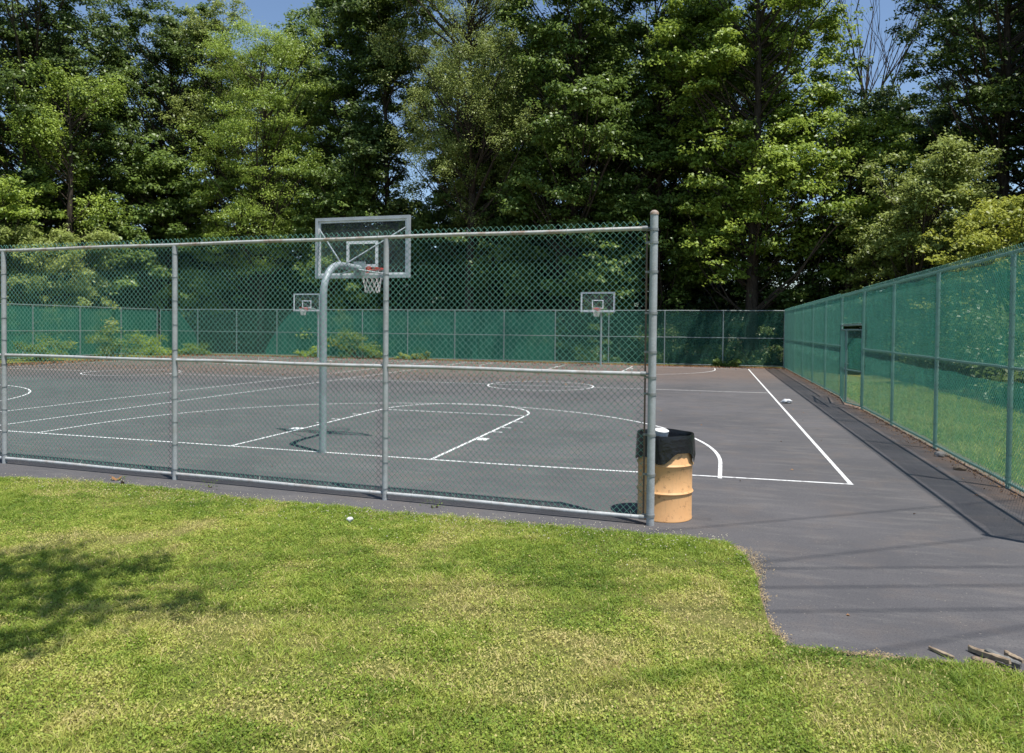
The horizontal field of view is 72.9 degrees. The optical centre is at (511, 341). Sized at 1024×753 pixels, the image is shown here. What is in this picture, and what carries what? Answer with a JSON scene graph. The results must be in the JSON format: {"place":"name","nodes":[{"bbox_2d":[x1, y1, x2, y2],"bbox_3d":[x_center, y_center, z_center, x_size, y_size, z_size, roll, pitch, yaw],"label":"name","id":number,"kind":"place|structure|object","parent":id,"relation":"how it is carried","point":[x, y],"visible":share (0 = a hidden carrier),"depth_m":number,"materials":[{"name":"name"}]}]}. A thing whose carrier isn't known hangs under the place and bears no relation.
{"place":"outdoors","nodes":[
{"label":"outdoors","id":0,"kind":"place"},
{"bbox_2d":[0,473,1023,752],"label":"lawn","id":1,"kind":"structure","parent":0,"point":[706,618],"depth_m":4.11,"materials":[{"name":"plant"}]},
{"bbox_2d":[0,0,1023,332],"label":"sky","id":2,"kind":"structure","parent":0,"point":[263,11],"materials":[{"name":"blue"}]},
{"bbox_2d":[8,327,1023,413],"bbox_3d":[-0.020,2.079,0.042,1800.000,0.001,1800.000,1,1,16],"label":"ground","id":3,"kind":"structure","parent":0,"point":[688,358],"depth_m":42.57,"materials":[{"name":"green plant"}]},
{"bbox_2d":[0,157,68,300],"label":"light edge tree","id":4,"kind":"object","parent":3,"relation":"on","point":[21,210],"visible":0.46,"depth_m":43.42,"materials":[{"name":"green plant"}]},
{"bbox_2d":[0,207,140,348],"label":"sumac tree","id":5,"kind":"object","parent":3,"relation":"on","point":[22,237],"visible":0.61,"depth_m":43.38,"materials":[{"name":"green plant"}]},
{"bbox_2d":[0,32,140,308],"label":"woodland tree","id":6,"kind":"object","parent":3,"relation":"on","point":[4,155],"visible":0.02,"depth_m":55.80,"materials":[{"name":"green plant"}]},
{"bbox_2d":[8,30,135,285],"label":"woodland tree","id":7,"kind":"object","parent":3,"relation":"on","point":[90,67],"visible":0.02,"depth_m":64.76,"materials":[{"name":"green plant"}]},
{"bbox_2d":[0,46,152,307],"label":"vine covered tree","id":8,"kind":"object","parent":3,"relation":"on","point":[38,129],"visible":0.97,"depth_m":46.09,"materials":[{"name":"green plant"}]},
{"bbox_2d":[0,0,176,306],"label":"shaded tree","id":9,"kind":"object","parent":3,"relation":"on","point":[27,34],"visible":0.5,"depth_m":48.40,"materials":[{"name":"green plant"}]},
{"bbox_2d":[54,130,256,334],"bbox_3d":[-25.953,-7.103,52.114,12.538,15.739,13.623,0,1,-18],"label":"broadleaf tree","id":10,"kind":"object","parent":3,"relation":"on","point":[131,184],"visible":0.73,"depth_m":50.57,"materials":[{"name":"green plant"}]},
{"bbox_2d":[52,0,269,271],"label":"dark forked tree","id":11,"kind":"object","parent":3,"relation":"on","point":[164,41],"visible":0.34,"depth_m":54.50,"materials":[{"name":"green plant"}]},
{"bbox_2d":[83,52,254,264],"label":"woodland tree","id":12,"kind":"object","parent":3,"relation":"on","point":[163,108],"visible":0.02,"depth_m":63.64,"materials":[{"name":"green plant"}]},
{"bbox_2d":[153,0,268,350],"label":"sparse tree","id":13,"kind":"object","parent":3,"relation":"on","point":[190,19],"visible":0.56,"depth_m":53.36,"materials":[{"name":"green plant"}]},
{"bbox_2d":[164,0,354,352],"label":"locust tree","id":14,"kind":"object","parent":3,"relation":"on","point":[281,142],"visible":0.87,"depth_m":49.95,"materials":[{"name":"green plant"}]},
{"bbox_2d":[212,21,328,276],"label":"woodland tree","id":15,"kind":"object","parent":3,"relation":"on","point":[268,77],"visible":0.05,"depth_m":63.71,"materials":[{"name":"green plant"}]},
{"bbox_2d":[230,44,381,306],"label":"woodland tree","id":16,"kind":"object","parent":3,"relation":"on","point":[305,179],"visible":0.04,"depth_m":59.50,"materials":[{"name":"green plant"}]},
{"bbox_2d":[293,346,329,356],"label":"weed clump","id":17,"kind":"object","parent":3,"relation":"on","point":[304,354],"visible":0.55,"depth_m":44.22,"materials":[{"name":"green plant"}]},
{"bbox_2d":[277,163,401,338],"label":"tree","id":18,"kind":"object","parent":3,"relation":"on","point":[346,192],"visible":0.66,"depth_m":47.58,"materials":[{"name":"green plant"}]},
{"bbox_2d":[280,0,421,310],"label":"tall tree","id":19,"kind":"object","parent":3,"relation":"on","point":[329,36],"visible":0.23,"depth_m":53.94,"materials":[{"name":"green plant"}]},
{"bbox_2d":[327,310,378,357],"bbox_3d":[-9.869,-0.474,45.071,4.507,3.166,2.456,1,1,9],"label":"bush","id":20,"kind":"object","parent":3,"relation":"on","point":[335,344],"visible":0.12,"depth_m":44.29,"materials":[{"name":"green plant"}]},
{"bbox_2d":[292,0,466,311],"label":"slender tree","id":21,"kind":"object","parent":3,"relation":"on","point":[364,144],"visible":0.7,"depth_m":48.39,"materials":[{"name":"green plant"}]},
{"bbox_2d":[0,353,780,367],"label":"verge","id":22,"kind":"structure","parent":3,"relation":"on","point":[59,359],"depth_m":40.23,"materials":[{"name":"green plant"}]},
{"bbox_2d":[12,332,73,360],"bbox_3d":[-25.085,0.305,37.194,3.380,1.573,2.372,1,1,16],"label":"weed clump","id":23,"kind":"object","parent":22,"relation":"on","point":[43,348],"visible":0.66,"depth_m":37.06,"materials":[{"name":"green plant"}]},
{"bbox_2d":[0,303,157,358],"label":"chain link fence","id":24,"kind":"object","parent":22,"relation":"on","point":[93,333],"visible":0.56,"depth_m":42.02,"materials":[{"name":"metal"}]},
{"bbox_2d":[84,322,146,356],"bbox_3d":[-24.118,-0.073,42.159,3.948,2.154,2.563,1,1,16],"label":"weed clump","id":25,"kind":"object","parent":22,"relation":"on","point":[110,347],"visible":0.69,"depth_m":41.86,"materials":[{"name":"green plant"}]},
{"bbox_2d":[125,330,170,355],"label":"weed clump","id":26,"kind":"object","parent":22,"relation":"on","point":[152,347],"visible":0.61,"depth_m":45.28,"materials":[{"name":"green plant"}]},
{"bbox_2d":[168,342,210,354],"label":"weed clump","id":27,"kind":"object","parent":22,"relation":"on","point":[192,349],"visible":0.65,"depth_m":45.83,"materials":[{"name":"green plant"}]},
{"bbox_2d":[329,325,382,357],"bbox_3d":[-9.513,0.004,43.166,4.038,2.323,2.939,1,1,16],"label":"weed clump","id":28,"kind":"object","parent":22,"relation":"on","point":[367,350],"visible":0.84,"depth_m":43.12,"materials":[{"name":"green plant"}]},
{"bbox_2d":[394,351,430,359],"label":"weed clump","id":29,"kind":"object","parent":22,"relation":"on","point":[413,356],"visible":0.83,"depth_m":42.30,"materials":[{"name":"green plant"}]},
{"bbox_2d":[160,309,784,367],"bbox_3d":[-4.970,-0.414,42.584,40.618,3.140,0.126,1,1,16],"label":"chain link fence","id":30,"kind":"object","parent":22,"relation":"on","point":[525,342],"visible":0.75,"depth_m":42.33,"materials":[{"name":"metal"}]},
{"bbox_2d":[711,358,740,366],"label":"weed clump","id":31,"kind":"object","parent":22,"relation":"on","point":[733,363],"visible":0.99,"depth_m":37.24,"materials":[{"name":"green plant"}]},
{"bbox_2d":[374,18,547,301],"bbox_3d":[-2.568,-12.765,56.859,14.935,27.309,16.172,1,1,31],"label":"woodland tree","id":32,"kind":"object","parent":3,"relation":"on","point":[435,190],"visible":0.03,"depth_m":54.71,"materials":[{"name":"green plant"}]},
{"bbox_2d":[356,0,574,311],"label":"fine leaved tree","id":33,"kind":"object","parent":3,"relation":"on","point":[472,28],"visible":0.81,"depth_m":44.24,"materials":[{"name":"green plant"}]},
{"bbox_2d":[393,85,594,311],"bbox_3d":[-0.735,-8.520,47.837,14.813,19.229,15.482,0,1,-12],"label":"forked tree","id":34,"kind":"object","parent":3,"relation":"on","point":[423,223],"visible":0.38,"depth_m":45.89,"materials":[{"name":"green plant"}]},
{"bbox_2d":[0,355,1023,675],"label":"court","id":35,"kind":"object","parent":3,"relation":"on","point":[876,559],"visible":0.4,"depth_m":9.93,"materials":[{"name":"asphalt"}]},
{"bbox_2d":[110,468,130,485],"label":"weed","id":36,"kind":"object","parent":35,"relation":"on","point":[122,481],"visible":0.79,"depth_m":8.62,"materials":[{"name":"green plant"}]},
{"bbox_2d":[293,293,319,357],"bbox_3d":[-12.361,-0.888,41.747,1.545,3.980,1.630,0,1,-19],"label":"basketball hoop","id":37,"kind":"object","parent":35,"relation":"on","point":[305,308],"visible":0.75,"depth_m":41.68,"materials":[{"name":"metal"}]},
{"bbox_2d":[0,210,658,525],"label":"chain link fence","id":38,"kind":"object","parent":35,"relation":"on","point":[650,434],"visible":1,"depth_m":8.30,"materials":[{"name":"metal"}]},
{"bbox_2d":[315,215,410,452],"bbox_3d":[-2.567,-0.188,11.937,1.545,3.980,1.630,0,1,-19],"label":"basketball hoop","id":39,"kind":"object","parent":35,"relation":"on","point":[405,218],"visible":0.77,"depth_m":11.92,"materials":[{"name":"metal"}]},
{"bbox_2d":[0,356,853,484],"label":"court line","id":40,"kind":"object","parent":35,"relation":"on","point":[847,480],"visible":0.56,"depth_m":12.77,"materials":[{"name":"paint"}]},
{"bbox_2d":[0,354,1023,513],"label":"leaf litter","id":41,"kind":"object","parent":35,"relation":"on","point":[343,358],"visible":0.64,"depth_m":36.22,"materials":[{"name":"brown plant"}]},
{"bbox_2d":[13,476,1021,673],"bbox_3d":[-1.137,1.851,7.089,11.774,0.029,2.039,1,1,28],"label":"dry straw","id":42,"kind":"object","parent":35,"relation":"on","point":[784,635],"visible":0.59,"depth_m":4.71,"materials":[{"name":"beige plant"}]},
{"bbox_2d":[580,292,614,364],"bbox_3d":[4.438,-0.629,36.884,1.545,3.980,1.630,0,1,-19],"label":"basketball hoop","id":43,"kind":"object","parent":35,"relation":"on","point":[593,309],"visible":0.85,"depth_m":36.70,"materials":[{"name":"metal"}]},
{"bbox_2d":[635,428,695,522],"bbox_3d":[1.651,1.431,7.481,0.631,0.906,0.632,1,1,16],"label":"trash barrel","id":44,"kind":"object","parent":35,"relation":"on","point":[675,453],"visible":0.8,"depth_m":7.22,"materials":[{"name":"paint"}]},
{"bbox_2d":[655,428,668,436],"bbox_3d":[1.600,1.039,7.457,0.158,0.182,0.158,7,10,16],"label":"foam cup","id":45,"kind":"object","parent":44,"relation":"in","point":[662,432],"visible":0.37,"depth_m":7.40,"materials":[{"name":"white plastic"}]},
{"bbox_2d":[784,242,1023,492],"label":"chain link fence","id":46,"kind":"object","parent":35,"relation":"on","point":[842,388],"visible":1,"depth_m":12.53,"materials":[{"name":"green metal"}]},
{"bbox_2d":[934,451,946,456],"bbox_3d":[6.921,1.831,11.193,0.194,0.116,0.173,1,1,16],"label":"rock","id":47,"kind":"object","parent":35,"relation":"on","point":[940,454],"visible":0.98,"depth_m":11.17,"materials":[{"name":"grey stone"}]},
{"bbox_2d":[928,646,954,659],"bbox_3d":[2.681,1.943,4.329,0.027,0.022,0.160,0,1,-26],"label":"wood piece","id":48,"kind":"object","parent":35,"relation":"on","point":[941,652],"visible":0.94,"depth_m":4.32,"materials":[{"name":"beige wood"}]},
{"bbox_2d":[953,465,966,470],"bbox_3d":[6.538,1.854,10.117,0.165,0.110,0.147,0,1,-3],"label":"rock","id":49,"kind":"object","parent":35,"relation":"on","point":[960,467],"visible":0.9,"depth_m":10.08,"materials":[{"name":"grey stone"}]},
{"bbox_2d":[971,656,994,666],"bbox_3d":[2.861,1.944,4.207,0.129,0.038,0.086,1,1,16],"label":"rock","id":50,"kind":"object","parent":35,"relation":"on","point":[979,658],"visible":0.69,"depth_m":4.20,"materials":[{"name":"beige stone"}]},
{"bbox_2d":[968,645,1010,663],"bbox_3d":[2.933,1.927,4.265,0.039,0.039,0.260,0,-6,-20],"label":"wood piece","id":51,"kind":"object","parent":35,"relation":"on","point":[993,656],"visible":1,"depth_m":4.24,"materials":[{"name":"beige wood"}]},
{"bbox_2d":[984,648,1021,668],"bbox_3d":[2.980,1.923,4.210,0.050,0.040,0.190,0,7,-34],"label":"wood piece","id":52,"kind":"object","parent":35,"relation":"on","point":[1015,663],"visible":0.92,"depth_m":4.16,"materials":[{"name":"grey wood"}]},
{"bbox_2d":[1004,650,1023,663],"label":"wood piece","id":53,"kind":"object","parent":35,"relation":"on","point":[1013,656],"visible":0.85,"depth_m":4.24,"materials":[{"name":"beige wood"}]},
{"bbox_2d":[7,188,1019,361],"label":"undergrowth","id":54,"kind":"object","parent":3,"relation":"on","point":[701,301],"visible":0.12,"depth_m":50.89,"materials":[{"name":"green plant"}]},
{"bbox_2d":[452,21,646,263],"bbox_3d":[3.275,-13.074,57.283,15.870,28.021,16.970,1,1,12],"label":"woodland tree","id":55,"kind":"object","parent":3,"relation":"on","point":[557,226],"visible":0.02,"depth_m":54.34,"materials":[{"name":"green plant"}]},
{"bbox_2d":[555,318,584,360],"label":"bush","id":56,"kind":"object","parent":3,"relation":"on","point":[570,344],"visible":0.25,"depth_m":42.40,"materials":[{"name":"green plant"}]},
{"bbox_2d":[570,322,621,362],"bbox_3d":[4.821,0.091,40.946,3.033,2.473,2.060,2,2,43],"label":"bush","id":57,"kind":"object","parent":3,"relation":"on","point":[588,355],"visible":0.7,"depth_m":40.80,"materials":[{"name":"green plant"}]},
{"bbox_2d":[474,0,721,359],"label":"maple tree","id":58,"kind":"object","parent":3,"relation":"on","point":[585,46],"visible":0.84,"depth_m":42.20,"materials":[{"name":"green plant"}]},
{"bbox_2d":[554,3,675,339],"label":"woodland tree","id":59,"kind":"object","parent":3,"relation":"on","point":[597,165],"visible":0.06,"depth_m":51.66,"materials":[{"name":"green plant"}]},
{"bbox_2d":[629,321,703,363],"bbox_3d":[9.073,0.099,40.203,4.620,2.508,2.563,1,1,8],"label":"bush","id":60,"kind":"object","parent":3,"relation":"on","point":[668,331],"visible":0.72,"depth_m":40.25,"materials":[{"name":"green plant"}]},
{"bbox_2d":[567,0,775,360],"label":"leafy tree","id":61,"kind":"object","parent":3,"relation":"on","point":[668,239],"visible":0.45,"depth_m":43.70,"materials":[{"name":"green plant"}]},
{"bbox_2d":[600,4,744,354],"bbox_3d":[12.689,-12.736,54.933,14.003,27.617,12.596,1,1,30],"label":"woodland tree","id":62,"kind":"object","parent":3,"relation":"on","point":[674,180],"visible":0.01,"depth_m":52.03,"materials":[{"name":"green plant"}]},
{"bbox_2d":[693,340,744,363],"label":"bush","id":63,"kind":"object","parent":3,"relation":"on","point":[709,351],"visible":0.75,"depth_m":39.03,"materials":[{"name":"green plant"}]},
{"bbox_2d":[631,0,811,354],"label":"woodland tree","id":64,"kind":"object","parent":3,"relation":"on","point":[749,87],"visible":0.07,"depth_m":50.24,"materials":[{"name":"green plant"}]},
{"bbox_2d":[725,318,785,366],"bbox_3d":[13.665,0.013,39.130,3.626,2.830,2.508,1,1,1],"label":"bush","id":65,"kind":"object","parent":3,"relation":"on","point":[765,352],"visible":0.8,"depth_m":38.61,"materials":[{"name":"green plant"}]},
{"bbox_2d":[639,0,920,364],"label":"light green tree","id":66,"kind":"object","parent":3,"relation":"on","point":[776,151],"visible":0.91,"depth_m":39.82,"materials":[{"name":"green plant"}]},
{"bbox_2d":[709,196,900,366],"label":"dark understorey tree","id":67,"kind":"object","parent":3,"relation":"on","point":[802,294],"visible":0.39,"depth_m":39.98,"materials":[{"name":"green plant"}]},
{"bbox_2d":[814,0,952,359],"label":"bare tree","id":68,"kind":"object","parent":3,"relation":"on","point":[867,77],"visible":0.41,"depth_m":47.21,"materials":[{"name":"plant"}]},
{"bbox_2d":[802,85,1010,362],"bbox_3d":[24.840,-7.969,44.455,12.419,18.748,13.652,1,1,16],"label":"shadowed tree","id":69,"kind":"object","parent":3,"relation":"on","point":[879,100],"visible":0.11,"depth_m":42.20,"materials":[{"name":"green plant"}]},
{"bbox_2d":[833,127,1021,370],"bbox_3d":[19.666,-4.073,33.767,11.047,11.296,8.384,-1,2,-42],"label":"bushy tree","id":70,"kind":"object","parent":3,"relation":"on","point":[927,191],"visible":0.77,"depth_m":31.86,"materials":[{"name":"green plant"}]},
{"bbox_2d":[848,278,1023,409],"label":"undergrowth","id":71,"kind":"object","parent":3,"relation":"on","point":[996,310],"visible":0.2,"depth_m":25.22,"materials":[{"name":"green plant"}]},
{"bbox_2d":[889,325,998,384],"bbox_3d":[16.700,0.526,26.504,3.708,2.359,3.205,0,1,-33],"label":"bush","id":72,"kind":"object","parent":3,"relation":"on","point":[922,361],"visible":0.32,"depth_m":26.52,"materials":[{"name":"green plant"}]},
{"bbox_2d":[884,0,1023,368],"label":"open crowned tree","id":73,"kind":"object","parent":3,"relation":"on","point":[1004,102],"visible":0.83,"depth_m":36.30,"materials":[{"name":"green plant"}]},
{"bbox_2d":[897,182,1023,379],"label":"yellow green shrub tree","id":74,"kind":"object","parent":3,"relation":"on","point":[979,242],"visible":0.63,"depth_m":25.45,"materials":[{"name":"green plant"}]},
{"bbox_2d":[898,0,1023,243],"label":"woodland tree","id":75,"kind":"object","parent":3,"relation":"on","point":[1015,179],"visible":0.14,"depth_m":44.94,"materials":[{"name":"green plant"}]},
{"bbox_2d":[942,318,1023,401],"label":"bush","id":76,"kind":"object","parent":3,"relation":"on","point":[991,348],"visible":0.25,"depth_m":21.73,"materials":[{"name":"green plant"}]},
{"bbox_2d":[972,0,1023,161],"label":"corner tree","id":77,"kind":"object","parent":3,"relation":"on","point":[1018,129],"visible":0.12,"depth_m":37.26,"materials":[{"name":"green plant"}]},
{"bbox_2d":[780,399,791,402],"bbox_3d":[7.563,1.644,19.089,0.254,0.127,0.236,0,1,-25],"label":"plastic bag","id":78,"kind":"object","parent":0,"point":[786,401],"visible":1,"depth_m":19.03,"materials":[{"name":"white plastic"}]},
{"bbox_2d":[791,364,1023,484],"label":"side lawn","id":79,"kind":"structure","parent":0,"point":[866,378],"depth_m":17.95,"materials":[{"name":"plant"}]},
{"bbox_2d":[765,71,951,365],"bbox_3d":[19.422,-6.612,39.453,10.638,16.133,10.392,1,1,16],"label":"young tree","id":80,"kind":"object","parent":79,"relation":"on","point":[882,127],"visible":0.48,"depth_m":38.35,"materials":[{"name":"green plant"}]},
{"bbox_2d":[1011,52,1023,62],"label":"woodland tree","id":81,"kind":"object","parent":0,"point":[1021,60],"visible":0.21,"depth_m":39.26,"materials":[{"name":"green plant"}]}
]}

